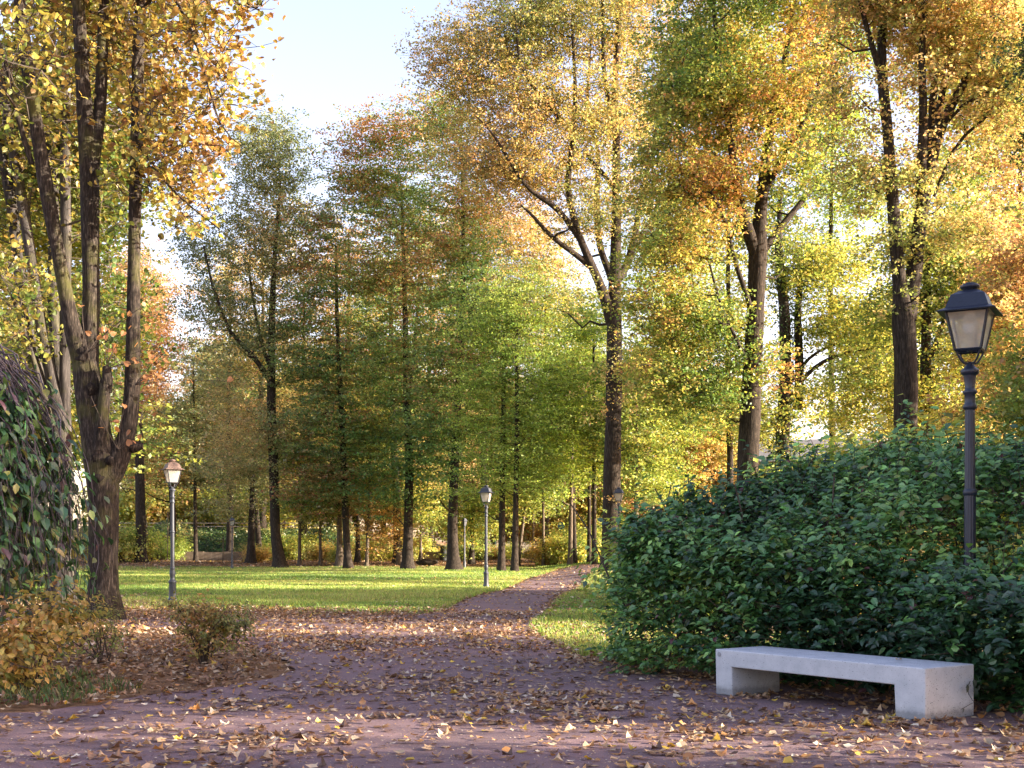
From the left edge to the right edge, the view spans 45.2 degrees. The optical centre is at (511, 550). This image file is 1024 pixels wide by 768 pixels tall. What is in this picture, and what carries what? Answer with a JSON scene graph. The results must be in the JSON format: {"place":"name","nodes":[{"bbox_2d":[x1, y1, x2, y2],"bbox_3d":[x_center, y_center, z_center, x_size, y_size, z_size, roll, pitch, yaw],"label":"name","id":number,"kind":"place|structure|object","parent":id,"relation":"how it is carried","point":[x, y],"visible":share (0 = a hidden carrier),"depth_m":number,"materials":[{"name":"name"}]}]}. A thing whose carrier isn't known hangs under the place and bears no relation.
{"place":"outdoors","nodes":[
{"label":"outdoors","id":0,"kind":"place"},
{"bbox_2d":[46,530,364,551],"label":"embankment","id":1,"kind":"structure","parent":0,"point":[209,544],"depth_m":128.84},
{"bbox_2d":[13,518,438,559],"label":"ivy cover","id":2,"kind":"object","parent":1,"relation":"on","point":[161,527],"visible":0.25,"depth_m":129.83,"materials":[{"name":"green plant"}]},
{"bbox_2d":[6,562,589,613],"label":"lawn","id":3,"kind":"structure","parent":0,"point":[267,571],"depth_m":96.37,"materials":[{"name":"green plant"}]},
{"bbox_2d":[161,459,184,600],"bbox_3d":[-9.506,-0.517,34.400,0.532,4.095,0.532,0,0,-33],"label":"street lamp","id":4,"kind":"object","parent":3,"relation":"on","point":[172,469],"visible":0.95,"depth_m":34.34,"materials":[{"name":"grey metal"}]},
{"bbox_2d":[14,563,611,598],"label":"fallen leaves","id":5,"kind":"object","parent":3,"relation":"on","point":[578,584],"visible":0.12,"depth_m":51.30,"materials":[{"name":"brown plant"}]},
{"bbox_2d":[372,67,530,570],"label":"maple tree","id":6,"kind":"object","parent":3,"relation":"on","point":[462,258],"visible":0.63,"depth_m":89.86,"materials":[{"name":"green plant"}]},
{"bbox_2d":[477,485,493,586],"bbox_3d":[-1.008,-0.516,48.000,0.532,4.095,0.532,0,0,20],"label":"street lamp","id":7,"kind":"object","parent":3,"relation":"on","point":[486,492],"visible":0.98,"depth_m":47.94,"materials":[{"name":"grey metal"}]},
{"bbox_2d":[413,266,569,570],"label":"locust tree","id":8,"kind":"object","parent":3,"relation":"on","point":[482,403],"visible":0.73,"depth_m":83.43,"materials":[{"name":"green plant"}]},
{"bbox_2d":[0,595,982,653],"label":"fallen leaves","id":9,"kind":"object","parent":3,"relation":"on","point":[352,640],"visible":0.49,"depth_m":22.00,"materials":[{"name":"brown plant"}]},
{"bbox_2d":[440,262,606,570],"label":"locust tree","id":10,"kind":"object","parent":3,"relation":"on","point":[541,355],"visible":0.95,"depth_m":81.18,"materials":[{"name":"green plant"}]},
{"bbox_2d":[0,531,1017,712],"bbox_3d":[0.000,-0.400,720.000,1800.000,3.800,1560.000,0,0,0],"label":"ground","id":11,"kind":"structure","parent":0,"point":[36,707],"depth_m":14.91,"materials":[{"name":"soil"}]},
{"bbox_2d":[0,575,107,695],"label":"shrub","id":12,"kind":"object","parent":11,"relation":"on","point":[20,652],"visible":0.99,"depth_m":12.02,"materials":[{"name":"yellow plant"}]},
{"bbox_2d":[0,344,112,624],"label":"weeping tree","id":13,"kind":"object","parent":11,"relation":"on","point":[28,470],"visible":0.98,"depth_m":12.69,"materials":[{"name":"green plant"}]},
{"bbox_2d":[20,590,136,664],"bbox_3d":[-5.396,0.962,15.232,1.513,0.949,0.931,0,0,0],"label":"shrub","id":14,"kind":"object","parent":11,"relation":"on","point":[113,640],"visible":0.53,"depth_m":15.21,"materials":[{"name":"brown plant"}]},
{"bbox_2d":[0,0,196,608],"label":"linden tree","id":15,"kind":"object","parent":11,"relation":"on","point":[47,353],"visible":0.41,"depth_m":30.60,"materials":[{"name":"yellow plant"}]},
{"bbox_2d":[0,23,218,588],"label":"tree","id":16,"kind":"object","parent":11,"relation":"on","point":[41,242],"visible":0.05,"depth_m":45.92,"materials":[{"name":"yellow plant"}]},
{"bbox_2d":[74,471,166,528],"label":"bush","id":17,"kind":"object","parent":11,"relation":"on","point":[126,512],"visible":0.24,"depth_m":137.03,"materials":[{"name":"green plant"}]},
{"bbox_2d":[80,518,169,562],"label":"bush","id":18,"kind":"object","parent":11,"relation":"on","point":[127,549],"visible":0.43,"depth_m":107.61,"materials":[{"name":"green plant"}]},
{"bbox_2d":[73,481,180,527],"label":"bush","id":19,"kind":"object","parent":11,"relation":"on","point":[157,507],"visible":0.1,"depth_m":140.16,"materials":[{"name":"green plant"}]},
{"bbox_2d":[0,635,262,706],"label":"grass","id":20,"kind":"structure","parent":11,"relation":"on","point":[46,690],"depth_m":11.91,"materials":[{"name":"green plant"}]},
{"bbox_2d":[0,0,285,619],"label":"linden tree","id":21,"kind":"object","parent":11,"relation":"on","point":[108,456],"visible":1,"depth_m":25.43,"materials":[{"name":"yellow plant"}]},
{"bbox_2d":[100,230,209,562],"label":"maple tree","id":22,"kind":"object","parent":11,"relation":"on","point":[154,389],"visible":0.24,"depth_m":107.61,"materials":[{"name":"yellow plant"}]},
{"bbox_2d":[109,379,202,560],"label":"tree","id":23,"kind":"object","parent":11,"relation":"on","point":[148,441],"visible":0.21,"depth_m":111.77,"materials":[{"name":"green plant"}]},
{"bbox_2d":[123,482,201,525],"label":"bush","id":24,"kind":"object","parent":11,"relation":"on","point":[176,503],"visible":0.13,"depth_m":141.65,"materials":[{"name":"green plant"}]},
{"bbox_2d":[159,533,192,559],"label":"bush","id":25,"kind":"object","parent":11,"relation":"on","point":[180,547],"visible":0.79,"depth_m":118.25,"materials":[{"name":"green plant"}]},
{"bbox_2d":[146,486,208,528],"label":"bush","id":26,"kind":"object","parent":11,"relation":"on","point":[163,511],"visible":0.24,"depth_m":141.26,"materials":[{"name":"green plant"}]},
{"bbox_2d":[124,387,246,542],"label":"tree","id":27,"kind":"object","parent":11,"relation":"on","point":[161,456],"visible":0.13,"depth_m":127.53,"materials":[{"name":"green plant"}]},
{"bbox_2d":[145,333,255,560],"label":"tree","id":28,"kind":"object","parent":11,"relation":"on","point":[189,413],"visible":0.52,"depth_m":115.57,"materials":[{"name":"green plant"}]},
{"bbox_2d":[156,588,260,663],"bbox_3d":[-3.784,0.967,15.428,1.266,0.991,0.873,0,0,0],"label":"shrub","id":29,"kind":"object","parent":11,"relation":"on","point":[225,627],"visible":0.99,"depth_m":15.31,"materials":[{"name":"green plant"}]},
{"bbox_2d":[175,482,241,529],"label":"bush","id":30,"kind":"object","parent":11,"relation":"on","point":[200,519],"visible":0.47,"depth_m":141.51,"materials":[{"name":"green plant"}]},
{"bbox_2d":[145,328,280,525],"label":"tree","id":31,"kind":"object","parent":11,"relation":"on","point":[253,387],"visible":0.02,"depth_m":146.73,"materials":[{"name":"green plant"}]},
{"bbox_2d":[180,479,248,528],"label":"bush","id":32,"kind":"object","parent":11,"relation":"on","point":[215,492],"visible":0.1,"depth_m":142.11,"materials":[{"name":"green plant"}]},
{"bbox_2d":[159,236,288,551],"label":"tree","id":33,"kind":"object","parent":11,"relation":"on","point":[229,539],"visible":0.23,"depth_m":121.61,"materials":[{"name":"green plant"}]},
{"bbox_2d":[157,423,298,563],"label":"tree","id":34,"kind":"object","parent":11,"relation":"on","point":[251,552],"visible":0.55,"depth_m":106.69,"materials":[{"name":"green plant"}]},
{"bbox_2d":[143,89,333,567],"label":"oak tree","id":35,"kind":"object","parent":11,"relation":"on","point":[276,162],"visible":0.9,"depth_m":97.17,"materials":[{"name":"green plant"}]},
{"bbox_2d":[188,446,290,560],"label":"tree","id":36,"kind":"object","parent":11,"relation":"on","point":[258,536],"visible":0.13,"depth_m":112.77,"materials":[{"name":"green plant"}]},
{"bbox_2d":[236,543,271,561],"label":"bush","id":37,"kind":"object","parent":11,"relation":"on","point":[262,554],"visible":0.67,"depth_m":108.79,"materials":[{"name":"yellow plant"}]},
{"bbox_2d":[188,223,330,528],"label":"tree","id":38,"kind":"object","parent":11,"relation":"on","point":[263,523],"visible":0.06,"depth_m":131.64,"materials":[{"name":"green plant"}]},
{"bbox_2d":[33,551,496,560],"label":"retaining wall","id":39,"kind":"structure","parent":11,"relation":"on","point":[211,556],"depth_m":119.00,"materials":[{"name":"stone"}]},
{"bbox_2d":[234,479,326,528],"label":"bush","id":40,"kind":"object","parent":11,"relation":"on","point":[282,521],"visible":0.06,"depth_m":139.12,"materials":[{"name":"green plant"}]},
{"bbox_2d":[14,559,548,569],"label":"fallen leaves","id":41,"kind":"object","parent":11,"relation":"on","point":[202,562],"visible":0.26,"depth_m":104.30,"materials":[{"name":"brown plant"}]},
{"bbox_2d":[243,430,335,565],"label":"tree","id":42,"kind":"object","parent":11,"relation":"on","point":[299,528],"visible":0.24,"depth_m":102.32,"materials":[{"name":"green plant"}]},
{"bbox_2d":[230,247,359,539],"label":"tree","id":43,"kind":"object","parent":11,"relation":"on","point":[285,390],"visible":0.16,"depth_m":123.36,"materials":[{"name":"green plant"}]},
{"bbox_2d":[284,529,330,559],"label":"bush","id":44,"kind":"object","parent":11,"relation":"on","point":[292,551],"visible":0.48,"depth_m":116.45,"materials":[{"name":"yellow plant"}]},
{"bbox_2d":[262,484,366,565],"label":"tree","id":45,"kind":"object","parent":11,"relation":"on","point":[320,562],"visible":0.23,"depth_m":102.64,"materials":[{"name":"green plant"}]},
{"bbox_2d":[238,194,393,530],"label":"tree","id":46,"kind":"object","parent":11,"relation":"on","point":[347,230],"visible":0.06,"depth_m":133.21,"materials":[{"name":"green plant"}]},
{"bbox_2d":[297,539,335,560],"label":"bush","id":47,"kind":"object","parent":11,"relation":"on","point":[310,553],"visible":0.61,"depth_m":112.49,"materials":[{"name":"yellow plant"}]},
{"bbox_2d":[240,189,403,567],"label":"maple tree","id":48,"kind":"object","parent":11,"relation":"on","point":[321,390],"visible":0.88,"depth_m":95.88,"materials":[{"name":"green plant"}]},
{"bbox_2d":[281,469,379,566],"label":"tree","id":49,"kind":"object","parent":11,"relation":"on","point":[339,555],"visible":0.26,"depth_m":100.61,"materials":[{"name":"green plant"}]},
{"bbox_2d":[313,284,408,537],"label":"tree","id":50,"kind":"object","parent":11,"relation":"on","point":[362,355],"visible":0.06,"depth_m":124.87,"materials":[{"name":"green plant"}]},
{"bbox_2d":[351,534,392,561],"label":"bush","id":51,"kind":"object","parent":11,"relation":"on","point":[377,558],"visible":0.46,"depth_m":111.12,"materials":[{"name":"green plant"}]},
{"bbox_2d":[326,388,432,566],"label":"tree","id":52,"kind":"object","parent":11,"relation":"on","point":[366,562],"visible":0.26,"depth_m":99.81,"materials":[{"name":"green plant"}]},
{"bbox_2d":[321,494,440,564],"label":"tree","id":53,"kind":"object","parent":11,"relation":"on","point":[383,532],"visible":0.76,"depth_m":101.69,"materials":[{"name":"green plant"}]},
{"bbox_2d":[335,240,440,562],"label":"maple tree","id":54,"kind":"object","parent":11,"relation":"on","point":[383,386],"visible":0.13,"depth_m":105.62,"materials":[{"name":"green plant"}]},
{"bbox_2d":[295,82,484,569],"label":"maple tree","id":55,"kind":"object","parent":11,"relation":"on","point":[364,180],"visible":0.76,"depth_m":93.81,"materials":[{"name":"green plant"}]},
{"bbox_2d":[389,487,459,560],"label":"tree","id":56,"kind":"object","parent":11,"relation":"on","point":[430,512],"visible":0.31,"depth_m":117.70,"materials":[{"name":"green plant"}]},
{"bbox_2d":[369,213,480,548],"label":"tree","id":57,"kind":"object","parent":11,"relation":"on","point":[430,529],"visible":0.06,"depth_m":123.63,"materials":[{"name":"green plant"}]},
{"bbox_2d":[421,475,520,564],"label":"tree","id":58,"kind":"object","parent":11,"relation":"on","point":[472,531],"visible":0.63,"depth_m":103.23,"materials":[{"name":"green plant"}]},
{"bbox_2d":[417,197,587,559],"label":"tree","id":59,"kind":"object","parent":11,"relation":"on","point":[522,228],"visible":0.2,"depth_m":114.88,"materials":[{"name":"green plant"}]},
{"bbox_2d":[469,400,560,548],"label":"tree","id":60,"kind":"object","parent":11,"relation":"on","point":[510,535],"visible":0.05,"depth_m":147.09,"materials":[{"name":"green plant"}]},
{"bbox_2d":[488,434,581,565],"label":"tree","id":61,"kind":"object","parent":11,"relation":"on","point":[525,503],"visible":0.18,"depth_m":101.23,"materials":[{"name":"green plant"}]},
{"bbox_2d":[491,449,581,562],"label":"tree","id":62,"kind":"object","parent":11,"relation":"on","point":[533,524],"visible":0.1,"depth_m":107.93,"materials":[{"name":"green plant"}]},
{"bbox_2d":[492,384,597,565],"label":"tree","id":63,"kind":"object","parent":11,"relation":"on","point":[543,532],"visible":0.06,"depth_m":99.88,"materials":[{"name":"green plant"}]},
{"bbox_2d":[522,532,567,565],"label":"bush","id":64,"kind":"object","parent":11,"relation":"on","point":[534,552],"visible":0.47,"depth_m":100.40,"materials":[{"name":"green plant"}]},
{"bbox_2d":[488,250,605,560],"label":"tree","id":65,"kind":"object","parent":11,"relation":"on","point":[543,337],"visible":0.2,"depth_m":110.65,"materials":[{"name":"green plant"}]},
{"bbox_2d":[392,0,702,571],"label":"oak tree","id":66,"kind":"object","parent":11,"relation":"on","point":[534,26],"visible":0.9,"depth_m":61.07,"materials":[{"name":"yellow plant"}]},
{"bbox_2d":[508,468,602,543],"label":"tree","id":67,"kind":"object","parent":11,"relation":"on","point":[538,529],"visible":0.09,"depth_m":145.65,"materials":[{"name":"green plant"}]},
{"bbox_2d":[537,529,600,564],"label":"bush","id":68,"kind":"object","parent":11,"relation":"on","point":[582,552],"visible":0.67,"depth_m":98.50,"materials":[{"name":"green plant"}]},
{"bbox_2d":[514,330,631,564],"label":"tree","id":69,"kind":"object","parent":11,"relation":"on","point":[573,474],"visible":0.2,"depth_m":91.60,"materials":[{"name":"green plant"}]},
{"bbox_2d":[525,326,623,562],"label":"tree","id":70,"kind":"object","parent":11,"relation":"on","point":[588,559],"visible":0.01,"depth_m":95.87,"materials":[{"name":"green plant"}]},
{"bbox_2d":[537,346,622,563],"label":"tree","id":71,"kind":"object","parent":11,"relation":"on","point":[575,560],"visible":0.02,"depth_m":93.86,"materials":[{"name":"green plant"}]},
{"bbox_2d":[539,403,631,535],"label":"tree","id":72,"kind":"object","parent":11,"relation":"on","point":[600,503],"visible":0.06,"depth_m":144.40,"materials":[{"name":"green plant"}]},
{"bbox_2d":[537,288,671,563],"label":"tree","id":73,"kind":"object","parent":11,"relation":"on","point":[586,335],"visible":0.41,"depth_m":87.36,"materials":[{"name":"green plant"}]},
{"bbox_2d":[547,396,662,560],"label":"tree","id":74,"kind":"object","parent":11,"relation":"on","point":[596,447],"visible":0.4,"depth_m":83.11,"materials":[{"name":"green plant"}]},
{"bbox_2d":[563,326,712,516],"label":"tree","id":75,"kind":"object","parent":11,"relation":"on","point":[652,423],"visible":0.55,"depth_m":79.10,"materials":[{"name":"green plant"}]},
{"bbox_2d":[580,405,703,531],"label":"tree","id":76,"kind":"object","parent":11,"relation":"on","point":[629,502],"visible":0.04,"depth_m":145.01,"materials":[{"name":"green plant"}]},
{"bbox_2d":[569,491,754,619],"bbox_3d":[3.486,0.156,26.095,4.538,2.799,3.253,0,0,5],"label":"bush","id":77,"kind":"object","parent":11,"relation":"on","point":[603,572],"visible":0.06,"depth_m":26.31,"materials":[{"name":"green plant"}]},
{"bbox_2d":[597,342,731,520],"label":"tree","id":78,"kind":"object","parent":11,"relation":"on","point":[678,477],"visible":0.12,"depth_m":83.19,"materials":[{"name":"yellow plant"}]},
{"bbox_2d":[598,206,746,508],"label":"tree","id":79,"kind":"object","parent":11,"relation":"on","point":[635,284],"visible":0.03,"depth_m":97.66,"materials":[{"name":"yellow plant"}]},
{"bbox_2d":[595,1,827,505],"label":"tree","id":80,"kind":"object","parent":11,"relation":"on","point":[728,276],"visible":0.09,"depth_m":83.46,"materials":[{"name":"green plant"}]},
{"bbox_2d":[676,373,775,502],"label":"tree","id":81,"kind":"object","parent":11,"relation":"on","point":[715,459],"visible":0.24,"depth_m":146.14,"materials":[{"name":"yellow plant"}]},
{"bbox_2d":[577,0,889,485],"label":"oak tree","id":82,"kind":"object","parent":11,"relation":"on","point":[724,92],"visible":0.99,"depth_m":46.12,"materials":[{"name":"yellow plant"}]},
{"bbox_2d":[529,570,1015,655],"bbox_3d":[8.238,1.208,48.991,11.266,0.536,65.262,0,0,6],"label":"grass verge","id":83,"kind":"object","parent":11,"relation":"on","point":[671,625],"depth_m":25.25,"materials":[{"name":"green plant"}]},
{"bbox_2d":[765,414,950,505],"bbox_3d":[11.459,-1.324,39.280,9.609,5.927,6.889,0,0,-64],"label":"bush","id":84,"kind":"object","parent":83,"relation":"on","point":[827,450],"visible":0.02,"depth_m":38.22,"materials":[{"name":"green plant"}]},
{"bbox_2d":[750,393,1013,602],"bbox_3d":[11.420,-1.275,34.376,11.094,5.899,7.656,0,0,-17],"label":"bush","id":85,"kind":"object","parent":83,"relation":"on","point":[883,418],"visible":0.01,"depth_m":33.93,"materials":[{"name":"green plant"}]},
{"bbox_2d":[908,422,1023,588],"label":"bush","id":86,"kind":"object","parent":83,"relation":"on","point":[1018,536],"visible":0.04,"depth_m":29.34,"materials":[{"name":"green plant"}]},
{"bbox_2d":[570,399,1023,713],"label":"hedge","id":87,"kind":"object","parent":11,"relation":"on","point":[883,488],"visible":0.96,"depth_m":12.91,"materials":[{"name":"green plant"}]},
{"bbox_2d":[759,438,872,476],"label":"house","id":88,"kind":"structure","parent":11,"relation":"on","point":[805,442],"depth_m":106.49,"materials":[{"name":"beige paint"}]},
{"bbox_2d":[690,188,946,466],"bbox_3d":[15.698,-8.427,62.276,11.972,19.541,8.548,0,0,24],"label":"ivy clad tree","id":89,"kind":"object","parent":11,"relation":"on","point":[780,426],"visible":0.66,"depth_m":61.50,"materials":[{"name":"yellow plant"}]},
{"bbox_2d":[749,3,934,452],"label":"tree","id":90,"kind":"object","parent":11,"relation":"on","point":[831,221],"visible":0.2,"depth_m":87.86,"materials":[{"name":"yellow plant"}]},
{"bbox_2d":[800,281,954,444],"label":"maple tree","id":91,"kind":"object","parent":11,"relation":"on","point":[859,430],"visible":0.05,"depth_m":69.15,"materials":[{"name":"yellow plant"}]},
{"bbox_2d":[791,0,1023,445],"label":"oak tree","id":92,"kind":"object","parent":11,"relation":"on","point":[935,26],"visible":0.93,"depth_m":39.67,"materials":[{"name":"yellow plant"}]},
{"bbox_2d":[796,190,1023,444],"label":"ivy clad tree","id":93,"kind":"object","parent":11,"relation":"on","point":[927,384],"visible":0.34,"depth_m":55.62,"materials":[{"name":"yellow plant"}]},
{"bbox_2d":[851,25,1023,395],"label":"tree","id":94,"kind":"object","parent":11,"relation":"on","point":[971,180],"visible":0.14,"depth_m":79.22,"materials":[{"name":"yellow plant"}]},
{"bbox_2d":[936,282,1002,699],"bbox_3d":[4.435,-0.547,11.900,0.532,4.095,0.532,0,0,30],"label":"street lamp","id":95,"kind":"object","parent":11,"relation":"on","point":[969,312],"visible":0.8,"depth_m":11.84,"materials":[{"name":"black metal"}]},
{"bbox_2d":[917,214,1023,441],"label":"maple tree","id":96,"kind":"object","parent":11,"relation":"on","point":[1006,295],"visible":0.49,"depth_m":49.56,"materials":[{"name":"yellow plant"}]},
{"bbox_2d":[921,172,1023,450],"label":"tree","id":97,"kind":"object","parent":11,"relation":"on","point":[1013,396],"visible":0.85,"depth_m":34.04,"materials":[{"name":"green plant"}]},
{"bbox_2d":[934,0,1023,440],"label":"tree","id":98,"kind":"object","parent":11,"relation":"on","point":[996,162],"visible":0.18,"depth_m":71.92,"materials":[{"name":"yellow plant"}]},
{"bbox_2d":[959,306,1023,448],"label":"tree","id":99,"kind":"object","parent":11,"relation":"on","point":[1010,355],"visible":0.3,"depth_m":36.46,"materials":[{"name":"green plant"}]},
{"bbox_2d":[976,7,1023,225],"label":"tree","id":100,"kind":"object","parent":11,"relation":"on","point":[1020,55],"visible":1,"depth_m":24.34,"materials":[{"name":"plant"}]},
{"bbox_2d":[0,564,1023,767],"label":"path","id":101,"kind":"structure","parent":0,"point":[418,752],"depth_m":10.30,"materials":[{"name":"brown soil"}]},
{"bbox_2d":[0,639,1023,767],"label":"leaf crumbs","id":102,"kind":"object","parent":101,"relation":"on","point":[482,727],"visible":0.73,"depth_m":9.70,"materials":[{"name":"brown plant"}]},
{"bbox_2d":[0,643,1023,767],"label":"fallen leaves","id":103,"kind":"object","parent":101,"relation":"on","point":[863,720],"depth_m":10.75,"materials":[{"name":"brown plant"}]},
{"bbox_2d":[716,646,973,720],"bbox_3d":[3.015,1.205,11.463,0.688,0.450,2.469,0,0,-35],"label":"concrete bench","id":104,"kind":"object","parent":101,"relation":"on","point":[928,689],"visible":0.97,"depth_m":10.88,"materials":[{"name":"grey concrete"}]},
{"bbox_2d":[0,0,1023,550],"label":"sky","id":105,"kind":"structure","parent":0,"point":[330,52],"materials":[{"name":"white"}]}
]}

